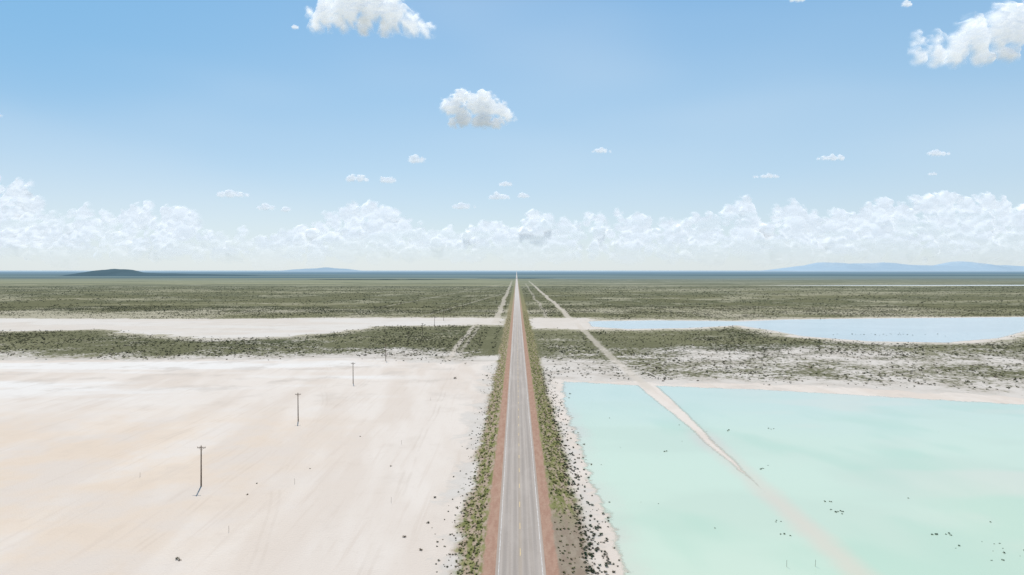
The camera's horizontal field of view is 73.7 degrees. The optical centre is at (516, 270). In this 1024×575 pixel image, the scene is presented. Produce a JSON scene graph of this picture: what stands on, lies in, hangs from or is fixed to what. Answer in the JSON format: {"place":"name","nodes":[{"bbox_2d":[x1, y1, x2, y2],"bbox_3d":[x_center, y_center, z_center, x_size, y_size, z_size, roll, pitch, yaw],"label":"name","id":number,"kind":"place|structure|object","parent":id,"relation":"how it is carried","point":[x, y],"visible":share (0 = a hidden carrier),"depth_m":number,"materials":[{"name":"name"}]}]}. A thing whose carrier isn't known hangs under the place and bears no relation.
{"place":"outdoors","nodes":[
{"label":"outdoors","id":0,"kind":"place"},
{"bbox_2d":[62,269,265,275],"bbox_3d":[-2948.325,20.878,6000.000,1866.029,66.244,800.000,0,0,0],"label":"hill","id":1,"kind":"structure","parent":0,"point":[117,272],"depth_m":5794.04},
{"bbox_2d":[217,190,248,196],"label":"cloud","id":2,"kind":"structure","parent":0,"point":[229,193],"depth_m":10405.79,"materials":[{"name":"white"}]},
{"bbox_2d":[257,203,274,209],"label":"cloud","id":3,"kind":"structure","parent":0,"point":[265,206],"depth_m":10407.43,"materials":[{"name":"white"}]},
{"bbox_2d":[281,207,290,211],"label":"cloud","id":4,"kind":"structure","parent":0,"point":[285,209],"depth_m":10409.86,"materials":[{"name":"white"}]},
{"bbox_2d":[282,267,361,270],"bbox_3d":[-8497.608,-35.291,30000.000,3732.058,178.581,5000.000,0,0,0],"label":"distant hill","id":5,"kind":"structure","parent":0,"point":[325,269],"depth_m":28648.35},
{"bbox_2d":[345,174,367,181],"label":"cloud","id":6,"kind":"structure","parent":0,"point":[351,177],"depth_m":10400.10,"materials":[{"name":"white"}]},
{"bbox_2d":[306,0,433,36],"bbox_3d":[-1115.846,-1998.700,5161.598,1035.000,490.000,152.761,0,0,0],"label":"cloud","id":7,"kind":"structure","parent":0,"point":[340,13],"depth_m":5134.21,"materials":[{"name":"white"}]},
{"bbox_2d":[380,176,395,182],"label":"cloud","id":8,"kind":"structure","parent":0,"point":[388,179],"depth_m":10404.11,"materials":[{"name":"white"}]},
{"bbox_2d":[408,154,424,162],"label":"cloud","id":9,"kind":"structure","parent":0,"point":[414,158],"depth_m":10401.95,"materials":[{"name":"white"}]},
{"bbox_2d":[452,203,474,208],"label":"cloud","id":10,"kind":"structure","parent":0,"point":[462,206],"depth_m":10407.58,"materials":[{"name":"white"}]},
{"bbox_2d":[440,89,512,128],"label":"cloud","id":11,"kind":"structure","parent":0,"point":[483,105],"depth_m":5167.59,"materials":[{"name":"white"}]},
{"bbox_2d":[489,191,509,198],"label":"cloud","id":12,"kind":"structure","parent":0,"point":[496,195],"depth_m":10410.23,"materials":[{"name":"white"}]},
{"bbox_2d":[499,181,511,185],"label":"cloud","id":13,"kind":"structure","parent":0,"point":[505,183],"depth_m":10420.52,"materials":[{"name":"white"}]},
{"bbox_2d":[0,271,1023,574],"bbox_3d":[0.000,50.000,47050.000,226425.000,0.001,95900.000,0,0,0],"label":"ground","id":14,"kind":"structure","parent":0,"point":[102,459],"depth_m":296.02,"materials":[{"name":"beige sand"}]},
{"bbox_2d":[199,446,203,485],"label":"utility pole","id":15,"kind":"object","parent":14,"relation":"on","point":[201,468],"visible":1,"depth_m":157.91,"materials":[{"name":"brown wood"}]},
{"bbox_2d":[0,286,1023,574],"bbox_3d":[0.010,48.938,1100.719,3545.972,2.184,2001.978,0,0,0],"label":"shrubs","id":16,"kind":"object","parent":14,"relation":"on","point":[412,336],"visible":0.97,"depth_m":491.31,"materials":[{"name":"green plant"}]},
{"bbox_2d":[588,317,1023,342],"bbox_3d":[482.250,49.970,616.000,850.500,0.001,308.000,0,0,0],"label":"lagoon","id":17,"kind":"structure","parent":14,"relation":"on","point":[945,330],"depth_m":605.85,"materials":[{"name":"liquid"}]},
{"bbox_2d":[0,178,1023,251],"bbox_3d":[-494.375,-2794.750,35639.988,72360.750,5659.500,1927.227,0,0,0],"label":"cloud","id":18,"kind":"structure","parent":0,"point":[882,220],"depth_m":36050.04,"materials":[{"name":"white"}]},
{"bbox_2d":[0,0,1023,270],"label":"sky","id":19,"kind":"structure","parent":0,"point":[111,106],"materials":[{"name":"blue"}]},
{"bbox_2d":[495,271,545,574],"bbox_3d":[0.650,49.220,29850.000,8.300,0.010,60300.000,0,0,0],"label":"road","id":20,"kind":"structure","parent":0,"point":[520,548],"depth_m":156.08,"materials":[{"name":"grey asphalt"}]},
{"bbox_2d":[449,274,593,574],"bbox_3d":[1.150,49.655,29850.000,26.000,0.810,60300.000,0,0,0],"label":"road embankment","id":21,"kind":"structure","parent":0,"point":[550,514],"depth_m":155.49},
{"bbox_2d":[518,193,528,197],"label":"cloud","id":22,"kind":"structure","parent":0,"point":[522,195],"depth_m":10416.99,"materials":[{"name":"white"}]},
{"bbox_2d":[592,147,610,152],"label":"cloud","id":23,"kind":"structure","parent":0,"point":[601,149],"depth_m":10418.21,"materials":[{"name":"white"}]},
{"bbox_2d":[754,173,778,177],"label":"cloud","id":24,"kind":"structure","parent":0,"point":[769,175],"depth_m":10423.09,"materials":[{"name":"white"}]},
{"bbox_2d":[561,382,1023,574],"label":"pond","id":25,"kind":"structure","parent":0,"point":[898,481],"depth_m":161.44,"materials":[{"name":"liquid"}]},
{"bbox_2d":[817,154,844,159],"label":"cloud","id":26,"kind":"structure","parent":0,"point":[834,157],"depth_m":10414.82,"materials":[{"name":"white"}]},
{"bbox_2d":[761,261,1023,270],"bbox_3d":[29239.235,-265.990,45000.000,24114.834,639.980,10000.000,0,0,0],"label":"mountain range","id":27,"kind":"structure","parent":0,"point":[947,266],"depth_m":41994.74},
{"bbox_2d":[902,0,911,6],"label":"cloud","id":28,"kind":"structure","parent":0,"point":[907,3],"depth_m":10410.68,"materials":[{"name":"white"}]},
{"bbox_2d":[804,285,1023,285],"bbox_3d":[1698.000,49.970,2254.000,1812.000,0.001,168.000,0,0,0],"label":"distant pond","id":29,"kind":"structure","parent":0,"point":[913,285],"depth_m":2228.78,"materials":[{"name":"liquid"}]},
{"bbox_2d":[928,149,949,155],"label":"cloud","id":30,"kind":"structure","parent":0,"point":[936,152],"depth_m":10419.08,"materials":[{"name":"white"}]},
{"bbox_2d":[911,2,1023,66],"bbox_3d":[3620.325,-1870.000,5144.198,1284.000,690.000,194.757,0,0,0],"label":"cloud","id":31,"kind":"structure","parent":0,"point":[978,36],"depth_m":5141.20,"materials":[{"name":"white"}]}
]}

